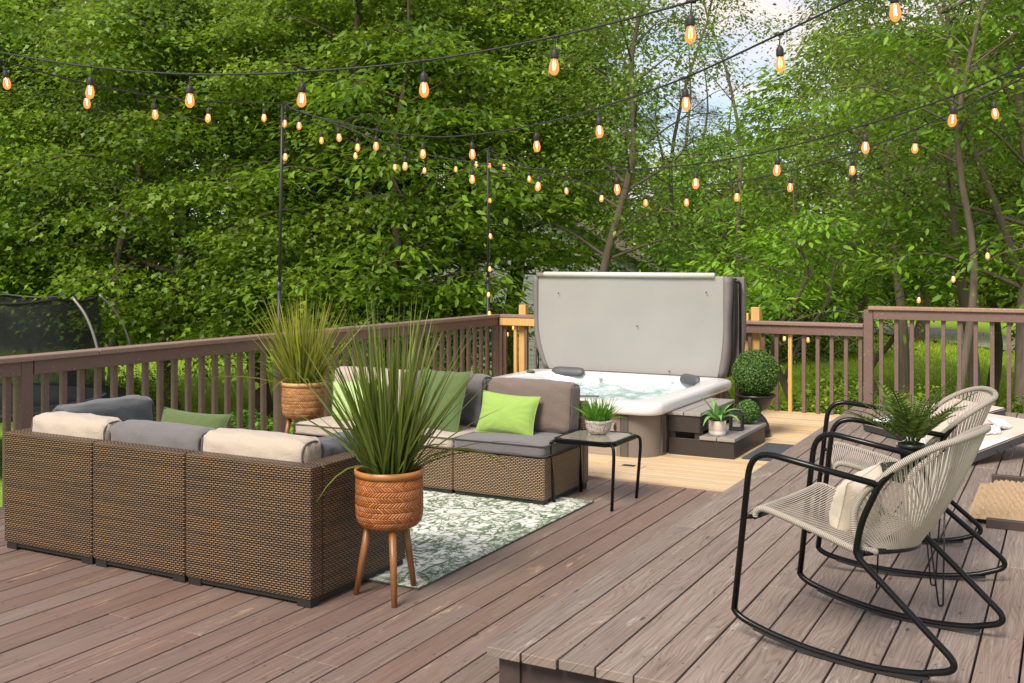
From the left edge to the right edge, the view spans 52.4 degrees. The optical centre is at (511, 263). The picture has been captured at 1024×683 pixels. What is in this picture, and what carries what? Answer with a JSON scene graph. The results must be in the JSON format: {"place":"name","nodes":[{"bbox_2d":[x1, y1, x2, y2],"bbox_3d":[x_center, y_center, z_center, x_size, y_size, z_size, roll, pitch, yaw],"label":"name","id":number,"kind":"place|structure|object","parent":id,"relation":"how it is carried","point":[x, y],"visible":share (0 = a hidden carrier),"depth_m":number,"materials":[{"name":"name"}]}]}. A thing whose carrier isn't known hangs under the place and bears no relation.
{"place":"outdoors","nodes":[
{"label":"outdoors","id":0,"kind":"place"},
{"bbox_2d":[0,0,698,107],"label":"light string","id":1,"kind":"object","parent":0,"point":[690,20],"visible":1,"depth_m":4.41,"materials":[{"name":"rubber"}]},
{"bbox_2d":[0,274,1015,506],"bbox_3d":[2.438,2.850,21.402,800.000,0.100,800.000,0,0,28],"label":"lawn","id":2,"kind":"structure","parent":0,"point":[983,326],"depth_m":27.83,"materials":[{"name":"green plant"}]},
{"bbox_2d":[0,292,130,422],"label":"trampoline","id":3,"kind":"object","parent":2,"relation":"on","point":[29,325],"visible":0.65,"depth_m":14.28,"materials":[{"name":"black plastic"}]},
{"bbox_2d":[0,191,182,346],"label":"tree","id":4,"kind":"object","parent":2,"relation":"on","point":[4,233],"visible":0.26,"depth_m":18.25,"materials":[{"name":"green plant"}]},
{"bbox_2d":[0,0,203,341],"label":"tree","id":5,"kind":"object","parent":2,"relation":"on","point":[10,33],"visible":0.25,"depth_m":18.69,"materials":[{"name":"green plant"}]},
{"bbox_2d":[0,0,235,338],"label":"tree","id":6,"kind":"object","parent":2,"relation":"on","point":[15,95],"visible":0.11,"depth_m":19.31,"materials":[{"name":"green plant"}]},
{"bbox_2d":[0,0,273,382],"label":"tree","id":7,"kind":"object","parent":2,"relation":"on","point":[118,254],"visible":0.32,"depth_m":17.82,"materials":[{"name":"green plant"}]},
{"bbox_2d":[105,365,184,420],"bbox_3d":[-6.255,2.268,16.951,2.204,1.529,2.083,0,0,0],"label":"bush","id":8,"kind":"object","parent":2,"relation":"on","point":[137,390],"visible":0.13,"depth_m":17.08,"materials":[{"name":"green plant"}]},
{"bbox_2d":[0,0,412,409],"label":"tree","id":9,"kind":"object","parent":2,"relation":"on","point":[123,25],"visible":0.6,"depth_m":16.75,"materials":[{"name":"green plant"}]},
{"bbox_2d":[21,0,476,416],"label":"tree","id":10,"kind":"object","parent":2,"relation":"on","point":[190,63],"visible":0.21,"depth_m":18.08,"materials":[{"name":"green plant"}]},
{"bbox_2d":[231,409,303,433],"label":"undergrowth","id":11,"kind":"object","parent":2,"relation":"on","point":[269,425],"visible":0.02,"depth_m":12.46,"materials":[{"name":"green plant"}]},
{"bbox_2d":[118,216,477,397],"bbox_3d":[-3.170,1.168,16.354,5.425,3.754,5.441,0,0,-29],"label":"bush","id":12,"kind":"object","parent":2,"relation":"on","point":[300,257],"visible":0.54,"depth_m":15.59,"materials":[{"name":"green plant"}]},
{"bbox_2d":[102,0,575,364],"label":"tree","id":13,"kind":"object","parent":2,"relation":"on","point":[417,12],"visible":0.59,"depth_m":16.61,"materials":[{"name":"green plant"}]},
{"bbox_2d":[158,0,580,368],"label":"tree","id":14,"kind":"object","parent":2,"relation":"on","point":[369,47],"visible":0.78,"depth_m":15.40,"materials":[{"name":"green plant"}]},
{"bbox_2d":[323,264,540,388],"bbox_3d":[-1.282,1.508,17.192,4.353,3.004,4.340,0,0,-25],"label":"bush","id":15,"kind":"object","parent":2,"relation":"on","point":[444,313],"visible":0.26,"depth_m":16.58,"materials":[{"name":"green plant"}]},
{"bbox_2d":[220,0,688,371],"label":"tree","id":16,"kind":"object","parent":2,"relation":"on","point":[498,12],"visible":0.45,"depth_m":17.45,"materials":[{"name":"green plant"}]},
{"bbox_2d":[298,0,710,373],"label":"tree","id":17,"kind":"object","parent":2,"relation":"on","point":[556,216],"visible":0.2,"depth_m":19.15,"materials":[{"name":"green plant"}]},
{"bbox_2d":[0,0,1022,346],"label":"woodland","id":18,"kind":"object","parent":2,"relation":"on","point":[908,302],"visible":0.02,"depth_m":44.48,"materials":[{"name":"green plant"}]},
{"bbox_2d":[368,189,671,368],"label":"house","id":19,"kind":"structure","parent":2,"relation":"on","point":[528,300],"depth_m":28.00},
{"bbox_2d":[421,30,669,246],"bbox_3d":[1.056,-3.110,37.348,10.002,12.458,10.220,0,0,2],"label":"tree","id":20,"kind":"object","parent":2,"relation":"on","point":[596,157],"visible":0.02,"depth_m":36.30,"materials":[{"name":"green plant"}]},
{"bbox_2d":[449,0,795,274],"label":"tree","id":21,"kind":"object","parent":2,"relation":"on","point":[634,147],"visible":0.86,"depth_m":16.22,"materials":[{"name":"green plant"}]},
{"bbox_2d":[585,15,679,241],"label":"tree","id":22,"kind":"object","parent":2,"relation":"on","point":[625,125],"visible":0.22,"depth_m":29.86,"materials":[{"name":"green plant"}]},
{"bbox_2d":[633,79,699,255],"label":"tree","id":23,"kind":"object","parent":2,"relation":"on","point":[660,146],"visible":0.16,"depth_m":39.95,"materials":[{"name":"green plant"}]},
{"bbox_2d":[631,49,745,271],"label":"tree","id":24,"kind":"object","parent":2,"relation":"on","point":[687,129],"visible":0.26,"depth_m":31.03,"materials":[{"name":"green plant"}]},
{"bbox_2d":[601,0,785,271],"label":"tree","id":25,"kind":"object","parent":2,"relation":"on","point":[680,109],"visible":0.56,"depth_m":18.65,"materials":[{"name":"green plant"}]},
{"bbox_2d":[654,62,744,272],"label":"tree","id":26,"kind":"object","parent":2,"relation":"on","point":[707,110],"visible":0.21,"depth_m":34.08,"materials":[{"name":"green plant"}]},
{"bbox_2d":[641,0,795,276],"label":"tree","id":27,"kind":"object","parent":2,"relation":"on","point":[732,99],"visible":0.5,"depth_m":26.25,"materials":[{"name":"green plant"}]},
{"bbox_2d":[620,202,849,398],"bbox_3d":[3.445,0.972,18.524,4.070,4.159,4.638,0,0,-19],"label":"tree","id":28,"kind":"object","parent":2,"relation":"on","point":[643,268],"visible":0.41,"depth_m":17.88,"materials":[{"name":"green plant"}]},
{"bbox_2d":[637,101,843,318],"bbox_3d":[6.300,-0.837,30.157,6.406,7.767,6.231,0,0,-15],"label":"tree","id":29,"kind":"object","parent":2,"relation":"on","point":[694,195],"visible":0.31,"depth_m":29.43,"materials":[{"name":"green plant"}]},
{"bbox_2d":[692,259,809,367],"bbox_3d":[5.518,1.409,29.006,5.059,3.712,5.353,0,0,-15],"label":"bush","id":30,"kind":"object","parent":2,"relation":"on","point":[768,340],"visible":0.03,"depth_m":28.20,"materials":[{"name":"green plant"}]},
{"bbox_2d":[710,251,843,363],"bbox_3d":[7.032,1.409,29.909,5.059,3.712,5.353,0,0,28],"label":"bush","id":31,"kind":"object","parent":2,"relation":"on","point":[786,350],"visible":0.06,"depth_m":29.31,"materials":[{"name":"green plant"}]},
{"bbox_2d":[702,126,885,350],"bbox_3d":[9.230,-1.128,32.872,6.909,8.376,6.720,0,0,-40],"label":"tree","id":32,"kind":"object","parent":2,"relation":"on","point":[801,180],"visible":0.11,"depth_m":32.95,"materials":[{"name":"green plant"}]},
{"bbox_2d":[748,257,884,365],"bbox_3d":[8.668,1.323,31.062,5.668,3.930,5.357,0,0,44],"label":"bush","id":33,"kind":"object","parent":2,"relation":"on","point":[826,320],"visible":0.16,"depth_m":30.27,"materials":[{"name":"green plant"}]},
{"bbox_2d":[793,146,839,319],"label":"tree","id":34,"kind":"object","parent":2,"relation":"on","point":[823,213],"visible":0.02,"depth_m":41.73,"materials":[{"name":"green plant"}]},
{"bbox_2d":[664,183,1013,409],"bbox_3d":[4.204,0.972,13.633,4.638,4.159,4.070,0,0,-12],"label":"tree","id":35,"kind":"object","parent":2,"relation":"on","point":[773,259],"visible":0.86,"depth_m":13.75,"materials":[{"name":"green plant"}]},
{"bbox_2d":[682,20,1020,385],"bbox_3d":[8.212,-1.782,24.202,8.039,9.747,7.819,0,0,19],"label":"tree","id":36,"kind":"object","parent":2,"relation":"on","point":[780,102],"visible":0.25,"depth_m":23.89,"materials":[{"name":"green plant"}]},
{"bbox_2d":[782,268,927,360],"bbox_3d":[10.219,1.409,32.122,5.353,3.712,5.059,0,0,-31],"label":"bush","id":37,"kind":"object","parent":2,"relation":"on","point":[857,321],"visible":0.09,"depth_m":31.24,"materials":[{"name":"green plant"}]},
{"bbox_2d":[709,0,1023,402],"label":"tree","id":38,"kind":"object","parent":2,"relation":"on","point":[904,369],"visible":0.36,"depth_m":19.17,"materials":[{"name":"green plant"}]},
{"bbox_2d":[767,195,981,396],"bbox_3d":[7.409,0.672,21.641,5.370,4.816,4.713,0,0,-44],"label":"tree","id":39,"kind":"object","parent":2,"relation":"on","point":[888,345],"visible":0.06,"depth_m":21.64,"materials":[{"name":"green plant"}]},
{"bbox_2d":[728,0,1023,411],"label":"tree","id":40,"kind":"object","parent":2,"relation":"on","point":[1014,263],"visible":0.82,"depth_m":12.87,"materials":[{"name":"green plant"}]},
{"bbox_2d":[730,0,1023,401],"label":"tree","id":41,"kind":"object","parent":2,"relation":"on","point":[949,186],"visible":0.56,"depth_m":14.39,"materials":[{"name":"green plant"}]},
{"bbox_2d":[765,368,1023,414],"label":"undergrowth","id":42,"kind":"object","parent":2,"relation":"on","point":[812,407],"visible":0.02,"depth_m":13.12,"materials":[{"name":"green plant"}]},
{"bbox_2d":[782,24,1020,342],"bbox_3d":[14.527,-2.817,37.643,10.246,11.880,10.060,0,0,-12],"label":"tree","id":43,"kind":"object","parent":2,"relation":"on","point":[920,335],"depth_m":37.78,"materials":[{"name":"green plant"}]},
{"bbox_2d":[816,8,1023,403],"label":"tree","id":44,"kind":"object","parent":2,"relation":"on","point":[993,300],"visible":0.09,"depth_m":20.86,"materials":[{"name":"green plant"}]},
{"bbox_2d":[843,0,1023,409],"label":"tree","id":45,"kind":"object","parent":2,"relation":"on","point":[968,334],"visible":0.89,"depth_m":12.10,"materials":[{"name":"green plant"}]},
{"bbox_2d":[851,0,1023,274],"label":"tree","id":46,"kind":"object","parent":2,"relation":"on","point":[970,165],"visible":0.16,"depth_m":18.20,"materials":[{"name":"green plant"}]},
{"bbox_2d":[877,50,1023,349],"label":"tree","id":47,"kind":"object","parent":2,"relation":"on","point":[1007,271],"visible":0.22,"depth_m":18.47,"materials":[{"name":"green plant"}]},
{"bbox_2d":[0,0,1023,263],"label":"sky","id":48,"kind":"structure","parent":0,"point":[723,101],"materials":[{"name":"white"}]},
{"bbox_2d":[572,393,625,434],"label":"potted grass","id":49,"kind":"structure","parent":0,"point":[598,421],"depth_m":6.81,"materials":[{"name":"plant"}]},
{"bbox_2d":[488,77,1023,206],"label":"light string","id":50,"kind":"object","parent":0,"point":[915,138],"visible":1,"depth_m":7.57,"materials":[{"name":"rubber"}]},
{"bbox_2d":[836,322,1014,350],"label":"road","id":51,"kind":"structure","parent":0,"point":[937,331],"depth_m":40.16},
{"bbox_2d":[841,214,1023,322],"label":"light string","id":52,"kind":"object","parent":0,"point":[953,272],"visible":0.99,"depth_m":10.19,"materials":[{"name":"rubber"}]},
{"bbox_2d":[970,463,1023,682],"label":"deck joists","id":53,"kind":"object","parent":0,"point":[983,630],"depth_m":4.83,"materials":[{"name":"brown wood"}]},
{"bbox_2d":[0,478,721,682],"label":"brown deck","id":54,"kind":"structure","parent":53,"relation":"on","point":[64,619],"depth_m":4.57,"materials":[{"name":"brown wood"}]},
{"bbox_2d":[5,395,153,564],"bbox_3d":[-2.268,1.165,5.856,0.698,0.769,0.817,0,0,28],"label":"sofa section","id":55,"kind":"object","parent":54,"relation":"on","point":[48,482],"visible":0.64,"depth_m":5.52,"materials":[{"name":"brown wicker"}]},
{"bbox_2d":[161,407,231,429],"bbox_3d":[-1.917,1.035,6.143,0.444,0.365,0.144,4,-31,12],"label":"throw pillow","id":56,"kind":"object","parent":55,"relation":"on","point":[215,421],"visible":0.22,"depth_m":6.16,"materials":[{"name":"green fabric"}]},
{"bbox_2d":[93,419,214,582],"bbox_3d":[-1.686,1.182,5.516,0.654,0.736,0.772,0,0,28],"label":"sofa section","id":57,"kind":"object","parent":54,"relation":"on","point":[139,495],"visible":0.56,"depth_m":5.18,"materials":[{"name":"brown wicker"}]},
{"bbox_2d":[0,314,499,506],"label":"deck railing","id":58,"kind":"object","parent":54,"relation":"attached to","point":[22,370],"visible":0.44,"depth_m":8.24,"materials":[{"name":"brown wood"}]},
{"bbox_2d":[277,101,289,331],"bbox_3d":[-2.027,0.183,9.135,0.147,3.235,0.048,0,0,21],"label":"light pole","id":59,"kind":"object","parent":58,"relation":"attached to","point":[279,290],"visible":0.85,"depth_m":9.12,"materials":[{"name":"black metal"}]},
{"bbox_2d":[0,60,282,122],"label":"light string","id":60,"kind":"object","parent":59,"relation":"hanging from","point":[5,73],"visible":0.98,"depth_m":6.63,"materials":[{"name":"rubber"}]},
{"bbox_2d":[282,105,287,160],"bbox_3d":[-1.992,-1.146,9.118,0.048,0.485,0.053,0,0,28],"label":"light string","id":61,"kind":"object","parent":59,"relation":"hanging from","point":[285,124],"visible":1,"depth_m":9.11,"materials":[{"name":"rubber"}]},
{"bbox_2d":[284,107,486,173],"bbox_3d":[-1.180,-1.169,10.744,0.105,0.419,3.586,0,0,28],"label":"light string","id":62,"kind":"object","parent":59,"relation":"hanging from","point":[394,161],"visible":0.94,"depth_m":10.56,"materials":[{"name":"rubber"}]},
{"bbox_2d":[285,0,900,158],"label":"light string","id":63,"kind":"object","parent":59,"relation":"hanging from","point":[779,53],"visible":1,"depth_m":5.18,"materials":[{"name":"rubber"}]},
{"bbox_2d":[284,65,1023,193],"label":"light string","id":64,"kind":"object","parent":59,"relation":"hanging from","point":[953,109],"visible":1,"depth_m":6.25,"materials":[{"name":"rubber"}]},
{"bbox_2d":[486,146,492,375],"bbox_3d":[-0.268,0.198,12.394,0.086,3.204,0.046,0,0,10],"label":"light pole","id":65,"kind":"object","parent":58,"relation":"attached to","point":[487,298],"visible":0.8,"depth_m":12.39,"materials":[{"name":"black metal"}]},
{"bbox_2d":[487,151,491,312],"bbox_3d":[-0.264,-0.352,12.277,0.061,1.947,0.069,0,0,-27],"label":"light string","id":66,"kind":"object","parent":65,"relation":"hanging from","point":[489,197],"visible":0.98,"depth_m":12.28,"materials":[{"name":"rubber"}]},
{"bbox_2d":[211,291,370,433],"bbox_3d":[-1.712,0.863,8.095,1.258,1.379,1.185,0,0,8],"label":"grass planter","id":67,"kind":"object","parent":54,"relation":"on","point":[298,396],"visible":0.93,"depth_m":7.99,"materials":[{"name":"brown wood"}]},
{"bbox_2d":[186,428,404,607],"bbox_3d":[-1.062,1.179,5.180,0.777,0.741,0.772,0,0,28],"label":"sofa section","id":68,"kind":"object","parent":54,"relation":"on","point":[261,519],"visible":0.81,"depth_m":4.85,"materials":[{"name":"brown wicker"}]},
{"bbox_2d":[295,366,405,437],"bbox_3d":[-1.131,1.164,7.707,0.672,0.772,0.702,0,0,28],"label":"sofa section","id":69,"kind":"object","parent":54,"relation":"on","point":[306,428],"visible":0.18,"depth_m":7.55,"materials":[{"name":"beige fabric"}]},
{"bbox_2d":[332,378,381,420],"bbox_3d":[-1.125,1.005,7.613,0.424,0.325,0.132,-6,-22,14],"label":"throw pillow","id":70,"kind":"object","parent":69,"relation":"on","point":[337,387],"visible":0.16,"depth_m":7.59,"materials":[{"name":"fabric"}]},
{"bbox_2d":[280,294,528,607],"bbox_3d":[-0.496,0.842,4.889,1.197,1.421,1.294,0,0,-15],"label":"grass planter","id":71,"kind":"object","parent":54,"relation":"on","point":[391,439],"visible":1,"depth_m":4.74,"materials":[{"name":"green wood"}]},
{"bbox_2d":[409,370,491,493],"bbox_3d":[-0.536,1.164,7.386,0.685,0.771,0.702,0,0,28],"label":"sofa section","id":72,"kind":"object","parent":54,"relation":"on","point":[439,478],"visible":0.29,"depth_m":7.02,"materials":[{"name":"beige wicker"}]},
{"bbox_2d":[418,367,470,431],"bbox_3d":[-0.509,0.965,7.282,0.464,0.464,0.154,0,-18,38],"label":"throw pillow","id":73,"kind":"object","parent":72,"relation":"on","point":[457,381],"visible":0.46,"depth_m":7.17,"materials":[{"name":"green fabric"}]},
{"bbox_2d":[366,490,593,589],"bbox_3d":[-0.911,1.542,6.354,2.176,0.010,2.061,0,0,28],"label":"rug","id":74,"kind":"object","parent":54,"relation":"on","point":[451,533],"visible":0.37,"depth_m":6.03,"materials":[{"name":"fabric"}]},
{"bbox_2d":[454,377,587,504],"bbox_3d":[0.067,1.173,7.061,0.689,0.754,0.702,0,0,28],"label":"sofa section","id":75,"kind":"object","parent":54,"relation":"on","point":[528,479],"visible":0.66,"depth_m":6.86,"materials":[{"name":"beige wicker"}]},
{"bbox_2d":[475,390,540,434],"bbox_3d":[-0.030,1.025,7.063,0.433,0.295,0.138,3,-19,24],"label":"throw pillow","id":76,"kind":"object","parent":75,"relation":"on","point":[513,414],"visible":0.96,"depth_m":7.01,"materials":[{"name":"fabric"}]},
{"bbox_2d":[549,429,641,511],"bbox_3d":[0.548,1.336,6.786,0.462,0.430,0.476,0,0,28],"label":"side table","id":77,"kind":"object","parent":54,"relation":"on","point":[585,437],"visible":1,"depth_m":6.69,"materials":[{"name":"black metal"}]},
{"bbox_2d":[588,475,724,491],"bbox_3d":[-0.208,1.575,7.966,4.120,0.070,0.018,0,0,28],"label":"deck edge strip","id":78,"kind":"object","parent":54,"relation":"attached to","point":[656,483],"depth_m":7.29,"materials":[{"name":"beige wood"}]},
{"bbox_2d":[499,658,619,682],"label":"deck skirt","id":79,"kind":"object","parent":53,"relation":"attached to","point":[514,672],"depth_m":3.78,"materials":[{"name":"brown wood"}]},
{"bbox_2d":[588,408,839,489],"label":"new wood deck","id":80,"kind":"structure","parent":53,"relation":"on","point":[791,428],"depth_m":8.04,"materials":[{"name":"beige wood"}]},
{"bbox_2d":[492,366,730,457],"bbox_3d":[0.697,1.426,9.563,2.144,0.748,2.144,0,0,28],"label":"hot tub","id":81,"kind":"object","parent":80,"relation":"in","point":[650,401],"visible":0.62,"depth_m":9.19,"materials":[{"name":"plastic"}]},
{"bbox_2d":[533,272,745,420],"bbox_3d":[1.253,0.807,10.664,2.244,1.446,0.338,0,0,28],"label":"tub cover","id":82,"kind":"object","parent":81,"relation":"attached to","point":[667,323],"visible":0.98,"depth_m":10.49,"materials":[{"name":"plastic"}]},
{"bbox_2d":[615,463,644,468],"bbox_3d":[0.894,1.544,7.946,0.240,0.005,0.110,0,0,28],"label":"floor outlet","id":83,"kind":"object","parent":80,"relation":"on","point":[626,465],"visible":0.96,"depth_m":7.94,"materials":[{"name":"beige plastic"}]},
{"bbox_2d":[499,304,863,414],"bbox_3d":[1.698,1.208,11.519,4.248,1.485,0.205,0,0,28],"label":"deck railing","id":84,"kind":"object","parent":80,"relation":"attached to","point":[757,328],"visible":0.27,"depth_m":10.84,"materials":[{"name":"brown wood"}]},
{"bbox_2d":[667,398,765,459],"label":"tub steps","id":85,"kind":"structure","parent":80,"relation":"on","point":[729,444],"depth_m":8.41,"materials":[{"name":"wood"}]},
{"bbox_2d":[699,396,745,435],"bbox_3d":[1.638,1.222,8.358,0.422,0.319,0.413,0,0,28],"label":"agave pot","id":86,"kind":"object","parent":85,"relation":"on","point":[717,425],"visible":0.98,"depth_m":8.33,"materials":[{"name":"plant"}]},
{"bbox_2d":[728,404,744,430],"bbox_3d":[1.868,1.277,8.648,0.116,0.211,0.116,0,0,20],"label":"lantern","id":87,"kind":"object","parent":85,"relation":"on","point":[740,414],"visible":0.92,"depth_m":8.61,"materials":[{"name":"black metal"}]},
{"bbox_2d":[736,399,759,423],"bbox_3d":[2.033,1.275,8.967,0.219,0.217,0.215,0,0,28],"label":"boxwood ball","id":88,"kind":"object","parent":85,"relation":"on","point":[750,408],"visible":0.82,"depth_m":8.90,"materials":[{"name":"green plant"}]},
{"bbox_2d":[731,349,779,437],"bbox_3d":[2.188,1.157,9.338,0.432,0.778,0.428,0,0,28],"label":"ball planter","id":89,"kind":"object","parent":80,"relation":"on","point":[755,374],"visible":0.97,"depth_m":9.22,"materials":[{"name":"green plant"}]},
{"bbox_2d":[742,443,793,460],"bbox_3d":[2.181,1.540,8.480,0.400,0.010,0.780,0,0,28],"label":"door mat","id":90,"kind":"object","parent":80,"relation":"on","point":[776,448],"depth_m":8.59,"materials":[{"name":"grey fabric"}]},
{"bbox_2d":[487,404,1023,682],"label":"grey deck","id":91,"kind":"structure","parent":53,"relation":"on","point":[656,609],"depth_m":4.26,"materials":[{"name":"grey wood"}]},
{"bbox_2d":[731,424,1005,680],"bbox_3d":[1.326,0.987,3.872,0.820,0.827,0.610,0,0,39],"label":"rocking chair","id":92,"kind":"object","parent":91,"relation":"on","point":[920,519],"visible":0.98,"depth_m":3.68,"materials":[{"name":"black metal"}]},
{"bbox_2d":[829,461,883,547],"bbox_3d":[1.302,0.905,3.927,0.144,0.255,0.383,17,13,35],"label":"throw pillow","id":93,"kind":"object","parent":92,"relation":"on","point":[847,492],"visible":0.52,"depth_m":3.80,"materials":[{"name":"beige fabric"}]},
{"bbox_2d":[813,386,1007,579],"bbox_3d":[1.858,0.991,4.941,0.812,0.818,0.626,0,0,15],"label":"rocking chair","id":94,"kind":"object","parent":91,"relation":"on","point":[978,412],"visible":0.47,"depth_m":4.74,"materials":[{"name":"black metal"}]},
{"bbox_2d":[925,420,954,461],"bbox_3d":[2.014,0.870,4.901,0.117,0.285,0.403,14,4,14],"label":"throw pillow","id":95,"kind":"object","parent":94,"relation":"on","point":[942,426],"visible":0.19,"depth_m":4.84,"materials":[{"name":"beige fabric"}]},
{"bbox_2d":[876,462,951,606],"bbox_3d":[1.716,1.137,4.420,0.344,0.527,0.344,0,0,28],"label":"hairpin table","id":96,"kind":"object","parent":91,"relation":"on","point":[885,465],"visible":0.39,"depth_m":4.35,"materials":[{"name":"black metal"}]},
{"bbox_2d":[837,375,976,468],"bbox_3d":[1.694,0.673,4.489,0.583,0.401,0.576,0,0,28],"label":"potted fern","id":97,"kind":"object","parent":96,"relation":"on","point":[913,422],"visible":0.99,"depth_m":4.41,"materials":[{"name":"green plant"}]},
{"bbox_2d":[863,398,1005,440],"bbox_3d":[3.442,1.277,8.482,0.906,0.247,0.627,0,0,-15],"label":"toss board","id":98,"kind":"object","parent":91,"relation":"on","point":[996,410],"visible":0.12,"depth_m":8.45,"materials":[{"name":"white paint"}]},
{"bbox_2d":[896,413,1023,461],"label":"toss board","id":99,"kind":"object","parent":91,"relation":"on","point":[1013,437],"visible":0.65,"depth_m":7.38,"materials":[{"name":"white paint"}]},
{"bbox_2d":[986,425,1001,434],"bbox_3d":[3.468,1.205,7.537,0.137,0.057,0.144,-4,9,18],"label":"toss bag","id":100,"kind":"object","parent":99,"relation":"on","point":[995,430],"visible":0.44,"depth_m":7.48,"materials":[{"name":"white fabric"}]},
{"bbox_2d":[987,417,1011,428],"bbox_3d":[3.563,1.164,7.588,0.138,0.055,0.143,11,14,-21],"label":"toss bag","id":101,"kind":"object","parent":99,"relation":"on","point":[1001,423],"visible":1,"depth_m":7.55,"materials":[{"name":"white fabric"}]},
{"bbox_2d":[968,480,1023,520],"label":"coir mat","id":102,"kind":"object","parent":91,"relation":"on","point":[1001,499],"visible":0.98,"depth_m":5.87,"materials":[{"name":"beige wicker"}]},
{"bbox_2d":[986,474,1023,531],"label":"doorway tray","id":103,"kind":"object","parent":91,"relation":"on","point":[1004,524],"visible":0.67,"depth_m":5.49,"materials":[{"name":"brown wood"}]},
{"bbox_2d":[864,306,1023,412],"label":"deck railing","id":104,"kind":"object","parent":53,"relation":"attached to","point":[959,315],"visible":0.69,"depth_m":10.12,"materials":[{"name":"brown wood"}]}
]}

